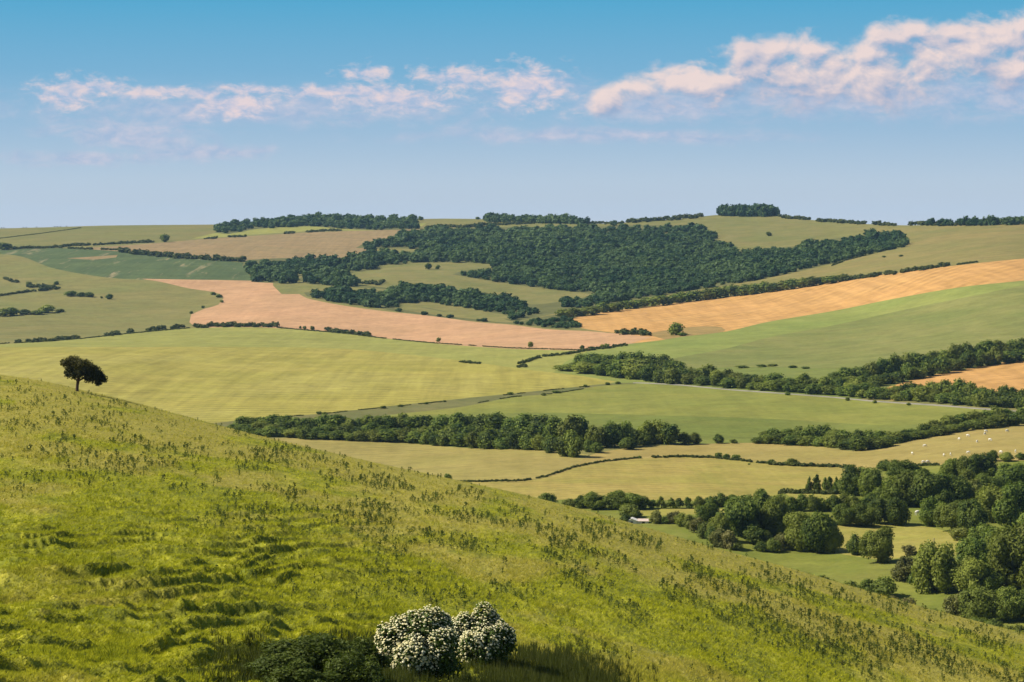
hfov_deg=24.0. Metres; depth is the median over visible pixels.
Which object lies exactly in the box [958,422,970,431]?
tree
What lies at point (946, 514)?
tree
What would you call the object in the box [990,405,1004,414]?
tree
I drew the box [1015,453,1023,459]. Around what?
shrub
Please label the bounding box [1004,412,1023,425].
tree
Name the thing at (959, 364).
tree
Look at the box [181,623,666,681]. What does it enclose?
tall grass
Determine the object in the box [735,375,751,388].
tree
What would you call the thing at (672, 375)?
tree
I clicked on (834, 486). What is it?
conifer tree
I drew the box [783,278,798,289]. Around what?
tree
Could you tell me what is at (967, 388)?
tree
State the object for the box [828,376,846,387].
tree
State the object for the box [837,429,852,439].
tree
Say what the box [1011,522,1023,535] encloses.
tree
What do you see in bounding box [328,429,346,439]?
tree
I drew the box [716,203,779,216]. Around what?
wood
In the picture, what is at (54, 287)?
hedge
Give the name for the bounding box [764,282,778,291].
tree
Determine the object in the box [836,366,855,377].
tree
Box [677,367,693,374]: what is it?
tree
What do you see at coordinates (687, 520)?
shrub
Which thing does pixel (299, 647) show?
bramble bush
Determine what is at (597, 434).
tree
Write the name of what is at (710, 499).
shrub
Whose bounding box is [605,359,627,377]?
tree
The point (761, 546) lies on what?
shrub
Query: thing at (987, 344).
tree
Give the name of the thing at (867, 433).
tree
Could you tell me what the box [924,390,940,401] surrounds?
tree
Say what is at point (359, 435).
tree
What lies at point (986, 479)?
tree
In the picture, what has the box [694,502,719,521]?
tree
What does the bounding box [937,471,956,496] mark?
tree
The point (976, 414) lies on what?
tree
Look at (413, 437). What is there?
tree
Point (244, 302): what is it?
stubble field
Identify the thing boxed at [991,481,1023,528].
tree
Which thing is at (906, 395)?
tree
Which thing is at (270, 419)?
tree
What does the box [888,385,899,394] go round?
tree
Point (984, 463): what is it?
tree
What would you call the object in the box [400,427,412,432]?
tree
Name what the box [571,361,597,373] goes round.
tree
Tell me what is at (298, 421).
tree
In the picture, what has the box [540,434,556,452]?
tree
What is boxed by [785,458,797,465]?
shrub
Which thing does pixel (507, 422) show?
tree
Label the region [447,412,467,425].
tree
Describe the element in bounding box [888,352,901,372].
tree
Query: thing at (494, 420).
tree
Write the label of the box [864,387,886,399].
tree
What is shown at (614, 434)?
tree
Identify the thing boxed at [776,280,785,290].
tree
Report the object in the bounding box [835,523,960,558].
dry meadow
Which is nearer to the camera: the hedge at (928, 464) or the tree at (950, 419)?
the hedge at (928, 464)
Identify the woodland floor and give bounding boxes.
[300,277,586,320]
[379,307,580,328]
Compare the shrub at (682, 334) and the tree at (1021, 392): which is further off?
the shrub at (682, 334)
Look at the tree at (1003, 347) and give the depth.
1318.81 m
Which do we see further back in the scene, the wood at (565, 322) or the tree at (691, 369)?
the wood at (565, 322)
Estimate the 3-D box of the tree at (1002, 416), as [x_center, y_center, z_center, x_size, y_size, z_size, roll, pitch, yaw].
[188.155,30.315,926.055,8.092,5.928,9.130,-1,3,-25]
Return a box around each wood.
[213,211,420,232]
[243,220,909,304]
[301,265,594,319]
[394,308,581,328]
[483,212,590,223]
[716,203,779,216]
[924,215,1023,225]
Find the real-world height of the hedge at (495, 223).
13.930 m
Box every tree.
[0,242,11,249]
[0,308,9,315]
[8,307,19,314]
[38,305,55,312]
[60,354,108,390]
[64,291,77,295]
[160,233,169,241]
[233,416,253,424]
[236,424,253,427]
[241,426,254,433]
[248,416,260,422]
[250,428,262,435]
[251,420,270,429]
[257,414,279,424]
[261,425,277,436]
[262,424,280,428]
[273,426,286,436]
[274,414,292,424]
[277,420,299,428]
[282,428,299,437]
[290,417,307,425]
[296,426,310,438]
[301,423,314,430]
[303,416,315,425]
[305,431,319,439]
[311,413,330,426]
[311,426,324,431]
[315,430,330,439]
[320,423,336,431]
[326,413,347,426]
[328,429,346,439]
[331,424,353,431]
[339,417,355,426]
[343,432,354,440]
[346,426,363,432]
[353,417,363,427]
[353,430,370,440]
[360,414,381,425]
[360,421,380,431]
[364,430,381,441]
[375,425,389,430]
[376,414,395,428]
[377,429,397,441]
[392,412,407,428]
[393,429,408,441]
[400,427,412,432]
[401,415,423,429]
[404,431,421,442]
[417,425,429,433]
[418,431,431,444]
[420,414,434,426]
[424,263,431,268]
[424,424,443,432]
[427,431,440,445]
[429,414,450,427]
[436,428,456,445]
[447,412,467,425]
[448,432,467,446]
[450,420,465,433]
[460,424,474,433]
[463,431,479,448]
[464,413,474,425]
[470,413,489,427]
[474,425,484,432]
[477,428,498,448]
[482,411,505,429]
[492,437,510,449]
[496,425,517,437]
[501,417,514,428]
[503,428,525,449]
[511,412,531,430]
[517,434,533,449]
[522,423,545,437]
[527,414,548,425]
[530,435,544,450]
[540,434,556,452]
[543,415,562,437]
[548,434,568,456]
[552,364,576,370]
[554,308,574,317]
[556,414,583,440]
[562,429,584,456]
[568,307,580,316]
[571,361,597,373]
[572,353,588,362]
[576,414,588,443]
[578,307,590,315]
[579,356,591,362]
[583,440,594,451]
[583,491,605,509]
[584,425,605,444]
[585,352,610,358]
[586,306,602,314]
[587,356,609,363]
[590,442,603,452]
[592,360,610,375]
[595,301,610,312]
[601,419,626,446]
[601,490,627,509]
[602,355,615,360]
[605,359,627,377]
[608,303,616,311]
[614,351,627,360]
[615,301,624,310]
[617,420,633,445]
[618,437,637,448]
[621,357,638,365]
[621,363,645,378]
[622,492,642,509]
[623,300,633,308]
[625,350,644,359]
[630,299,645,307]
[630,428,641,443]
[634,358,658,365]
[637,353,658,365]
[637,363,658,381]
[637,431,651,444]
[638,420,656,442]
[640,297,648,306]
[645,295,663,306]
[648,499,656,508]
[650,419,666,443]
[651,369,665,382]
[653,354,672,366]
[656,496,666,508]
[660,294,670,304]
[660,361,676,371]
[660,422,679,444]
[663,368,680,383]
[665,498,675,508]
[667,295,678,304]
[667,322,684,334]
[670,360,687,367]
[672,291,686,302]
[675,498,684,507]
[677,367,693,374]
[677,432,690,444]
[681,373,699,384]
[682,367,695,373]
[683,291,696,301]
[684,497,693,508]
[688,432,702,443]
[693,290,701,300]
[693,363,717,376]
[693,376,710,384]
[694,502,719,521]
[698,288,713,299]
[706,513,732,532]
[709,371,726,386]
[711,287,724,298]
[712,433,723,442]
[716,495,759,537]
[717,377,736,387]
[720,285,730,297]
[722,368,735,376]
[725,284,739,295]
[728,372,742,378]
[735,284,748,295]
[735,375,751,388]
[742,373,757,381]
[745,488,770,528]
[746,381,759,389]
[747,283,761,294]
[750,436,762,443]
[752,375,765,382]
[754,380,771,390]
[757,281,768,292]
[757,495,788,536]
[760,434,774,443]
[762,372,785,382]
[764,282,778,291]
[765,427,781,434]
[767,378,786,391]
[769,432,786,444]
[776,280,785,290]
[780,428,792,434]
[781,377,795,384]
[781,434,797,444]
[782,383,794,391]
[782,510,812,551]
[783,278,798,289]
[783,501,793,534]
[791,383,808,392]
[791,425,802,436]
[794,277,807,287]
[794,373,812,385]
[794,435,814,445]
[798,424,819,438]
[799,510,835,552]
[802,377,818,384]
[803,276,819,286]
[803,383,823,394]
[805,476,812,489]
[810,436,826,446]
[811,474,821,490]
[815,276,825,284]
[816,424,831,436]
[818,376,831,385]
[818,385,836,394]
[821,275,838,283]
[821,477,827,489]
[822,432,844,447]
[824,520,843,553]
[825,428,840,435]
[826,476,832,489]
[827,371,837,378]
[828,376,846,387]
[831,503,857,525]
[832,477,839,489]
[834,386,847,395]
[836,273,849,279]
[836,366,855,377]
[836,438,852,449]
[836,464,862,495]
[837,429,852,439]
[843,379,861,386]
[844,376,856,381]
[844,383,862,396]
[848,434,870,450]
[850,502,877,526]
[851,429,864,438]
[852,366,870,376]
[855,373,870,382]
[855,389,865,397]
[857,467,884,496]
[858,382,871,390]
[858,526,894,562]
[862,361,881,375]
[863,430,873,437]
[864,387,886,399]
[866,374,885,385]
[867,437,885,449]
[867,496,885,524]
[871,430,888,437]
[874,357,893,374]
[877,391,894,399]
[878,372,896,383]
[879,435,895,447]
[882,475,900,499]
[882,496,911,525]
[885,459,921,476]
[886,431,903,437]
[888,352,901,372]
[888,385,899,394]
[890,370,905,382]
[890,393,903,400]
[890,437,903,443]
[892,470,926,506]
[896,381,916,392]
[898,387,914,400]
[899,352,913,371]
[900,362,916,379]
[901,432,912,441]
[906,431,928,439]
[906,468,946,507]
[910,351,929,368]
[910,385,931,401]
[911,539,958,594]
[914,367,928,378]
[916,423,932,430]
[918,430,935,437]
[919,496,944,525]
[920,357,938,375]
[923,350,940,358]
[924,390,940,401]
[924,419,946,426]
[925,381,939,391]
[929,425,950,435]
[932,355,953,373]
[933,500,962,530]
[934,392,950,403]
[935,349,956,360]
[935,378,952,393]
[935,489,955,505]
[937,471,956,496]
[940,415,961,424]
[940,458,956,475]
[944,424,962,432]
[946,343,963,360]
[946,474,972,500]
[946,555,992,591]
[948,358,967,370]
[948,391,969,405]
[949,377,969,393]
[955,413,968,422]
[955,537,990,563]
[956,455,978,475]
[956,497,989,528]
[957,349,977,367]
[957,586,1000,619]
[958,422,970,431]
[959,342,975,354]
[959,395,973,405]
[959,468,976,480]
[961,381,976,394]
[961,452,997,478]
[964,410,985,420]
[965,418,983,429]
[967,478,982,501]
[967,522,988,541]
[970,390,988,406]
[971,386,988,394]
[973,344,982,351]
[974,349,985,366]
[974,483,1004,522]
[975,472,1002,490]
[977,339,997,352]
[977,562,1006,592]
[978,396,1000,406]
[978,415,1000,428]
[978,525,1008,558]
[980,410,994,417]
[984,352,994,365]
[985,524,1023,590]
[987,388,1000,397]
[988,346,1003,364]
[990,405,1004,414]
[991,412,1010,426]
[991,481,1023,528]
[991,585,1023,621]
[993,339,1012,351]
[994,462,1023,486]
[995,384,1009,394]
[997,392,1017,407]
[1002,350,1018,362]
[1003,408,1014,413]
[1004,339,1023,350]
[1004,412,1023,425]
[1007,387,1018,396]
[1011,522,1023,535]
[1012,348,1023,360]
[1013,395,1023,408]
[1015,407,1023,415]
[1016,389,1023,396]
[1016,513,1023,526]
[1016,589,1023,619]
[1017,541,1023,589]
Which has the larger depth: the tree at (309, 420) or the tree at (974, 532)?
the tree at (309, 420)
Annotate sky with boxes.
[0,0,1023,227]
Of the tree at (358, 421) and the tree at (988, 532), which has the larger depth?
the tree at (358, 421)
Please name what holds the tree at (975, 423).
on the sheep pasture at (936, 447)
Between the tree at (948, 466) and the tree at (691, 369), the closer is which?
the tree at (948, 466)
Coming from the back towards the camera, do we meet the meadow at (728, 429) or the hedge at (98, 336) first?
the hedge at (98, 336)
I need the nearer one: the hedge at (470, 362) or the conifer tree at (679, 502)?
the conifer tree at (679, 502)
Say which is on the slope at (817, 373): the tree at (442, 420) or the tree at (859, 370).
the tree at (859, 370)
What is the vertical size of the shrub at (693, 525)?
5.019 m
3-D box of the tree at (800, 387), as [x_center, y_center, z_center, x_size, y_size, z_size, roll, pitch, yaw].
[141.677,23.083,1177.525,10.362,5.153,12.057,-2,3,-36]
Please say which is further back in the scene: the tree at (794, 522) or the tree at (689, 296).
the tree at (689, 296)
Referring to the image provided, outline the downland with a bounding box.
[410,224,1023,351]
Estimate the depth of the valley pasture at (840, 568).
600.67 m
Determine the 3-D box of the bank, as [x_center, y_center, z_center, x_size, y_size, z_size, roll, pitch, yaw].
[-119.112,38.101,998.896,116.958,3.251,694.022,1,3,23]
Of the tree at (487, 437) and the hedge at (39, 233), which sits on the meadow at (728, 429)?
the tree at (487, 437)
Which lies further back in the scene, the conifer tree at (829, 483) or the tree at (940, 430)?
the tree at (940, 430)
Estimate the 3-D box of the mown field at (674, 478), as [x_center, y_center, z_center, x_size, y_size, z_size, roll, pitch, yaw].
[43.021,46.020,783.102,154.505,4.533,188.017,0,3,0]
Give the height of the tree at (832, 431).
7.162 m
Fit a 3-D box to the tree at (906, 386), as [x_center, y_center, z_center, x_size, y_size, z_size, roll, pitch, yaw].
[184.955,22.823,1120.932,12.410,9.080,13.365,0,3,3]
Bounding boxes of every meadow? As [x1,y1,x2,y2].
[373,384,1020,441]
[401,413,916,448]
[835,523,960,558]
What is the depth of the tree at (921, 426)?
910.08 m
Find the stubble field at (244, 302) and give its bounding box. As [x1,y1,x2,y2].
[146,279,650,349]
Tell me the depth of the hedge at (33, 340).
1854.96 m
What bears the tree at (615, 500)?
on the valley pasture at (840, 568)
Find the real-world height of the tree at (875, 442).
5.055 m
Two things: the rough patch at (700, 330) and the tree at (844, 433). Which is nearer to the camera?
the tree at (844, 433)
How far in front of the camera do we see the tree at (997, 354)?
1279.10 m
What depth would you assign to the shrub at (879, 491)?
695.95 m
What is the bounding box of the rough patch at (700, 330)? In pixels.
[651,326,724,338]
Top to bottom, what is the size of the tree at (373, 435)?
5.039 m
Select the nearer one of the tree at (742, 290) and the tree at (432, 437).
the tree at (432, 437)
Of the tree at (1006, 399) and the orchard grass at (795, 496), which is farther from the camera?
the tree at (1006, 399)
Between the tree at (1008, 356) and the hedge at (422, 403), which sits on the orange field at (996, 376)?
the tree at (1008, 356)
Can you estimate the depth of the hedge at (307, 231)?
3533.37 m
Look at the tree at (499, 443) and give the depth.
916.36 m
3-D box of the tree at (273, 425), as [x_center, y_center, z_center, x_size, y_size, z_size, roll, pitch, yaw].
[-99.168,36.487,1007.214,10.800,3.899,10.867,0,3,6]
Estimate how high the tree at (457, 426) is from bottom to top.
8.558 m
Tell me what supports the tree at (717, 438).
on the sheep pasture at (936, 447)
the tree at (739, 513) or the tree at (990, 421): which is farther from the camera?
the tree at (990, 421)
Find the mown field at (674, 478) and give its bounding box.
[469,457,858,500]
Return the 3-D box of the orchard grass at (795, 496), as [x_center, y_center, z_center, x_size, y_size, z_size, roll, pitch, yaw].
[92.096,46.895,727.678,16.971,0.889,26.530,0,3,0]
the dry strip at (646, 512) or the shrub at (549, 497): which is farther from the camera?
the shrub at (549, 497)
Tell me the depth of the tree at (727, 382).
1226.53 m
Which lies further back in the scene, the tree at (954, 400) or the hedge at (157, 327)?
the hedge at (157, 327)
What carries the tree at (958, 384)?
on the orange field at (996, 376)
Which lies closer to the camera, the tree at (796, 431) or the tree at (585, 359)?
the tree at (796, 431)
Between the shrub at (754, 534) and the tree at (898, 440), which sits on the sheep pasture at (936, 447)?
the tree at (898, 440)
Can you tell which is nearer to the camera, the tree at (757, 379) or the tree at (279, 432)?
the tree at (279, 432)
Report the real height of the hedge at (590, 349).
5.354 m
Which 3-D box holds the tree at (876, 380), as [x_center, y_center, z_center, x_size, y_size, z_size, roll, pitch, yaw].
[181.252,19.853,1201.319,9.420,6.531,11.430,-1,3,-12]
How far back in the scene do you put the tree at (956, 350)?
1300.17 m
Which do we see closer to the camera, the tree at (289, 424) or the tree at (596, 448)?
the tree at (596, 448)
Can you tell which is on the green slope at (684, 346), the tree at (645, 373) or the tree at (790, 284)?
the tree at (645, 373)
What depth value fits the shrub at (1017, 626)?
475.30 m
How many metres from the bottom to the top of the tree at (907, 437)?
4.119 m
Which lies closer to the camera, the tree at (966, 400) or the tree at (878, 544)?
the tree at (878, 544)
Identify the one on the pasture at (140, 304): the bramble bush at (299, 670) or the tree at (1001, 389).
the tree at (1001, 389)
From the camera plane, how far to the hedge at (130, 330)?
2045.49 m
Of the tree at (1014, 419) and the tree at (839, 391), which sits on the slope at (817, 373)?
the tree at (839, 391)
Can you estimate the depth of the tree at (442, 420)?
1013.58 m
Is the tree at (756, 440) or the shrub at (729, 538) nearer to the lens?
the shrub at (729, 538)
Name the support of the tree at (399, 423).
on the meadow at (641, 399)
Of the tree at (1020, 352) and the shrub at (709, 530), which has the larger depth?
the tree at (1020, 352)
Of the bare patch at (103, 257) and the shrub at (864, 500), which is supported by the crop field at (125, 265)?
the bare patch at (103, 257)
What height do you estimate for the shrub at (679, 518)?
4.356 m
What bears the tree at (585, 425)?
on the pasture at (140, 304)
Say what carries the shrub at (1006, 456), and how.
on the valley pasture at (840, 568)
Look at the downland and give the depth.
2372.03 m
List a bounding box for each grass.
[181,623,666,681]
[418,215,876,249]
[786,493,839,499]
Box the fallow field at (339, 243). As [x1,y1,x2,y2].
[92,229,419,260]
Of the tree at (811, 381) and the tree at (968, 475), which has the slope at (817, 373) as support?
the tree at (811, 381)
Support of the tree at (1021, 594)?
on the valley pasture at (840, 568)
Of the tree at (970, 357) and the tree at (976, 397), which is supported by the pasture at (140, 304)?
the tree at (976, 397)
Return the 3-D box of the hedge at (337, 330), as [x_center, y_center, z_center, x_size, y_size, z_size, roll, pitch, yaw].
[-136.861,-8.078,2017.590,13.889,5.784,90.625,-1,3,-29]
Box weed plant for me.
[930,647,938,657]
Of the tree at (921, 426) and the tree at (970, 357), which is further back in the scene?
the tree at (970, 357)
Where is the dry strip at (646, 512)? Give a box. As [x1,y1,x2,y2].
[640,509,723,515]
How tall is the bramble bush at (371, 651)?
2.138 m
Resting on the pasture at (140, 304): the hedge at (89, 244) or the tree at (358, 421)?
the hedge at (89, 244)
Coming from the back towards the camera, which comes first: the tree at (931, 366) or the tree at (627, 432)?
the tree at (931, 366)
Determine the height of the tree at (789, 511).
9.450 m
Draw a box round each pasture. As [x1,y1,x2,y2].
[0,230,1017,480]
[548,424,1023,476]
[556,460,1023,627]
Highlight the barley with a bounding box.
[0,327,586,372]
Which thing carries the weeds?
on the hillside
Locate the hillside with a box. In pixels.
[0,374,1023,681]
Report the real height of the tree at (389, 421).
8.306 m
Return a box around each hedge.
[0,289,36,295]
[0,327,189,343]
[1,227,81,237]
[3,277,19,282]
[10,239,154,248]
[14,334,80,342]
[26,283,49,287]
[38,285,60,290]
[58,246,116,249]
[103,330,120,335]
[116,247,246,261]
[126,328,134,332]
[145,325,166,330]
[170,324,185,328]
[192,321,279,327]
[203,228,341,238]
[263,386,588,417]
[276,327,578,349]
[324,326,371,335]
[361,279,385,284]
[424,220,534,227]
[458,360,481,363]
[460,456,637,481]
[478,388,583,402]
[516,363,527,367]
[517,355,541,363]
[542,343,627,356]
[588,220,623,224]
[614,327,651,335]
[625,213,703,222]
[651,454,767,463]
[772,461,848,467]
[778,214,896,225]
[778,488,840,494]
[831,255,861,265]
[838,262,950,281]
[907,221,957,225]
[912,462,939,465]
[956,261,977,264]
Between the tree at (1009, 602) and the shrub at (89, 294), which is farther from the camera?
the shrub at (89, 294)
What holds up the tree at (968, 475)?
on the valley pasture at (840, 568)
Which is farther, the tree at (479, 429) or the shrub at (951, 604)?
the tree at (479, 429)
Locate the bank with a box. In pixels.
[215,383,635,437]
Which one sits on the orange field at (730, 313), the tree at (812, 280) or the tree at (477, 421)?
the tree at (812, 280)
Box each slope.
[554,280,1023,383]
[649,367,861,398]
[672,286,1023,387]
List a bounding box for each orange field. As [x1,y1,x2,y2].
[574,259,1023,342]
[888,360,1023,400]
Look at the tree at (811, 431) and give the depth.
918.86 m
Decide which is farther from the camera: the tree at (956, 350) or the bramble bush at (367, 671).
the tree at (956, 350)
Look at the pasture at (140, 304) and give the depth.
2396.62 m
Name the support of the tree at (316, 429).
on the meadow at (641, 399)
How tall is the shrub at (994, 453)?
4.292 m
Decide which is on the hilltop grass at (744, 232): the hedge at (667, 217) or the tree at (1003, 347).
the hedge at (667, 217)
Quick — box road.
[633,382,1015,411]
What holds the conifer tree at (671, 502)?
on the valley pasture at (840, 568)
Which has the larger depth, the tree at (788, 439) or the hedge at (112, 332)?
the hedge at (112, 332)
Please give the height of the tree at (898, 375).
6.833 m
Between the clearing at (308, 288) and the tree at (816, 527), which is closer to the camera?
the tree at (816, 527)
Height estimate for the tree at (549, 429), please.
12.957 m
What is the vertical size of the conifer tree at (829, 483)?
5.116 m
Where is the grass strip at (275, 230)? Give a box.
[192,223,425,238]
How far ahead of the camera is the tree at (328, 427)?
994.45 m
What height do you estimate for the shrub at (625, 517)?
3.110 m
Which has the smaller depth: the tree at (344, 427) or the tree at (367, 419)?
the tree at (344, 427)
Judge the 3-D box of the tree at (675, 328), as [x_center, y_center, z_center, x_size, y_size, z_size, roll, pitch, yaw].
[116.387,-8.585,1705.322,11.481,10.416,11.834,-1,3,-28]
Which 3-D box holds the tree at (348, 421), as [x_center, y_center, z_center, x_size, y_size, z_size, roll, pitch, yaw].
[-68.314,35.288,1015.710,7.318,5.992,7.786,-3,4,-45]
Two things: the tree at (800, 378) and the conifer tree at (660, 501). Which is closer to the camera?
the conifer tree at (660, 501)
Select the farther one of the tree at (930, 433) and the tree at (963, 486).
the tree at (930, 433)
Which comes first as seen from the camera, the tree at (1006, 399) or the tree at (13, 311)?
the tree at (1006, 399)
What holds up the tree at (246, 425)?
on the bank
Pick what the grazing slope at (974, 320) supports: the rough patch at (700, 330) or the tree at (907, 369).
the tree at (907, 369)
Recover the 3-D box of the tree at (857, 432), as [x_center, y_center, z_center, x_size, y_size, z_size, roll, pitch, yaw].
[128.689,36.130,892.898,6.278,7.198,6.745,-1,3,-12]
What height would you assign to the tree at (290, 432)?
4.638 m
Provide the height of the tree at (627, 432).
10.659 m
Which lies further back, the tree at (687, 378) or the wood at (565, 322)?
the wood at (565, 322)
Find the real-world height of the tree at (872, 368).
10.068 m
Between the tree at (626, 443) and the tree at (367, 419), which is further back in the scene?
the tree at (367, 419)
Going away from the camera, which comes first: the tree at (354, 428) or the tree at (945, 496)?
the tree at (945, 496)
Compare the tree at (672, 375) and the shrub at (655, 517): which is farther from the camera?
the tree at (672, 375)
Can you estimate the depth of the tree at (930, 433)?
903.48 m
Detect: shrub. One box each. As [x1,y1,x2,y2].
[19,309,30,314]
[29,310,44,314]
[76,292,84,296]
[84,292,94,296]
[105,293,113,298]
[444,473,451,478]
[537,492,557,502]
[561,498,575,506]
[574,495,587,507]
[618,503,637,515]
[619,514,630,521]
[629,508,642,517]
[638,496,652,509]
[648,509,661,523]
[660,515,669,523]
[665,511,679,523]
[674,512,685,526]
[677,332,688,335]
[682,514,695,528]
[688,517,705,532]
[692,496,704,507]
[696,521,708,538]
[702,495,714,505]
[704,525,716,542]
[707,528,725,547]
[712,492,727,506]
[718,529,737,549]
[732,541,742,549]
[734,365,749,367]
[742,524,771,543]
[752,541,766,551]
[764,538,781,551]
[774,532,790,549]
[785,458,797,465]
[785,497,801,511]
[796,493,808,511]
[807,493,821,511]
[819,496,830,510]
[825,494,841,510]
[837,494,850,506]
[843,580,859,587]
[844,532,862,555]
[847,494,859,506]
[856,578,876,592]
[858,496,869,504]
[863,492,876,500]
[869,575,898,595]
[872,485,891,498]
[876,459,889,470]
[890,554,914,580]
[901,597,916,604]
[902,545,917,555]
[906,571,919,588]
[941,593,961,616]
[948,526,969,540]
[971,617,988,621]
[985,618,1003,627]
[988,450,999,459]
[998,452,1014,460]
[1003,624,1023,631]
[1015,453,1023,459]
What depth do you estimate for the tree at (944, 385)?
1099.68 m
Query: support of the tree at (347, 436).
on the hay field at (457, 463)
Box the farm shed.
[628,517,648,523]
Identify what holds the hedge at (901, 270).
on the downland
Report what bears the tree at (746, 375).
on the slope at (817, 373)
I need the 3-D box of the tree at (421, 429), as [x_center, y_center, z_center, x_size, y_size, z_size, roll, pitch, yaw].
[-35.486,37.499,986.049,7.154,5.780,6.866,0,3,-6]
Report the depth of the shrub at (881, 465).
795.54 m
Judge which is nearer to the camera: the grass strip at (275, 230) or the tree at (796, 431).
the tree at (796, 431)
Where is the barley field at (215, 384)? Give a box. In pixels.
[0,347,615,422]
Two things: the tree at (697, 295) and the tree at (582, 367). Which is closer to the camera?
the tree at (582, 367)
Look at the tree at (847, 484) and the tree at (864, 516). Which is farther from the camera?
the tree at (847, 484)
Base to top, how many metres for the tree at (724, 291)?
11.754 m
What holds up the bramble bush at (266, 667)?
on the hillside
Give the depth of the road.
1145.16 m
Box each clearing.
[273,262,591,321]
[290,286,385,291]
[375,248,414,252]
[397,302,508,318]
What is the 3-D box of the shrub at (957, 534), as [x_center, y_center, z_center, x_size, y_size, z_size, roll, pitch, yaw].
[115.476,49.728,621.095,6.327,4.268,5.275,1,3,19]
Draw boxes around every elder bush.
[374,604,463,680]
[451,601,517,666]
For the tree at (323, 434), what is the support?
on the hay field at (457, 463)
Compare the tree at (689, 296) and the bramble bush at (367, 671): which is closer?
the bramble bush at (367, 671)
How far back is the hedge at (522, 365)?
1417.86 m
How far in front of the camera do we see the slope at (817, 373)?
1321.08 m
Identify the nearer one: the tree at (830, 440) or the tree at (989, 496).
the tree at (989, 496)
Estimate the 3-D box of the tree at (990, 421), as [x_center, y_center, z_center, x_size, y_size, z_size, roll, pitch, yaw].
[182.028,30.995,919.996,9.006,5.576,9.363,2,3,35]
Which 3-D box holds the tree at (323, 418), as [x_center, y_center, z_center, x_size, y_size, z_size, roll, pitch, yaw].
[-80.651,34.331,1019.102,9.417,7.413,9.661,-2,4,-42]
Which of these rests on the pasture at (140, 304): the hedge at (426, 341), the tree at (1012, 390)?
the tree at (1012, 390)
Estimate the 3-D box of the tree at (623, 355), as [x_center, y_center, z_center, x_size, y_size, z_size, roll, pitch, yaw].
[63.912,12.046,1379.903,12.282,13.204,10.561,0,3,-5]
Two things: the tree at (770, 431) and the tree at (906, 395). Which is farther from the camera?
the tree at (906, 395)
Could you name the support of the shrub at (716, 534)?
on the valley pasture at (840, 568)
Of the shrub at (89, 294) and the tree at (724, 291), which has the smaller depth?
the tree at (724, 291)
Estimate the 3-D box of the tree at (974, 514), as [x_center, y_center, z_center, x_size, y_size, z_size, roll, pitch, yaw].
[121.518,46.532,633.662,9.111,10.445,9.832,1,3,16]
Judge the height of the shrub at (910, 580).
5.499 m
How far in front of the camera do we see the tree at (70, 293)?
2476.80 m
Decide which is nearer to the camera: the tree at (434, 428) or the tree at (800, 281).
the tree at (434, 428)
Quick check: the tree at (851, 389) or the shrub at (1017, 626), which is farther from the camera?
the tree at (851, 389)
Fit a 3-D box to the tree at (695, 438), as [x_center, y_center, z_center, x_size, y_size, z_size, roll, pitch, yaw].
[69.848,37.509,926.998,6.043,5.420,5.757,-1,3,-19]
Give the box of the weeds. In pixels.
[0,376,1023,681]
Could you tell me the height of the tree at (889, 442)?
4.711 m
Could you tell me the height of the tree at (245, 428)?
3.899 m
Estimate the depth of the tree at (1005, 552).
534.25 m
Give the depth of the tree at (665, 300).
2206.38 m
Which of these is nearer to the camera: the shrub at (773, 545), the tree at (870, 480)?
the shrub at (773, 545)
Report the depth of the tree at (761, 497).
640.60 m
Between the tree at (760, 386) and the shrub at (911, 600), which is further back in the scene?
the tree at (760, 386)
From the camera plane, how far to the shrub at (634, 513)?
675.40 m
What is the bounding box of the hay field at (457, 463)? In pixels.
[272,437,588,481]
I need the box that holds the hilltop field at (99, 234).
[0,224,214,246]
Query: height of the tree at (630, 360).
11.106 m
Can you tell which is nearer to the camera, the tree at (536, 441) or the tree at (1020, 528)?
the tree at (1020, 528)
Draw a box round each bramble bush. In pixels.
[241,653,298,679]
[258,635,331,669]
[260,659,342,681]
[307,632,369,674]
[319,653,388,681]
[353,636,394,673]
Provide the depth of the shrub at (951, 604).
504.78 m
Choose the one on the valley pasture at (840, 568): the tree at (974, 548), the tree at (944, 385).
the tree at (974, 548)
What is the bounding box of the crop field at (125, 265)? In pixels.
[0,248,251,280]
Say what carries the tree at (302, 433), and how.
on the hay field at (457, 463)
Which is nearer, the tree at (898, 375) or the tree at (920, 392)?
the tree at (920, 392)
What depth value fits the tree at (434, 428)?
982.16 m
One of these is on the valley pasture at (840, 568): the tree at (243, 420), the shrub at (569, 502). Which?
the shrub at (569, 502)
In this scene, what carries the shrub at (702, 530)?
on the valley pasture at (840, 568)
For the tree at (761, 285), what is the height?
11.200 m
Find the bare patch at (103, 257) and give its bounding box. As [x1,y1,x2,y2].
[71,255,116,259]
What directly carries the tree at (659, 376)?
on the slope at (817, 373)
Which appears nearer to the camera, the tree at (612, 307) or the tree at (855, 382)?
the tree at (855, 382)
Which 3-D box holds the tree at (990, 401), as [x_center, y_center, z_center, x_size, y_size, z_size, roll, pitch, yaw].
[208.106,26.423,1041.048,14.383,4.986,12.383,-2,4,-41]
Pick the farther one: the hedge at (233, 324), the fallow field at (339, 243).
the fallow field at (339, 243)
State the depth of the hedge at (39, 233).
3585.99 m

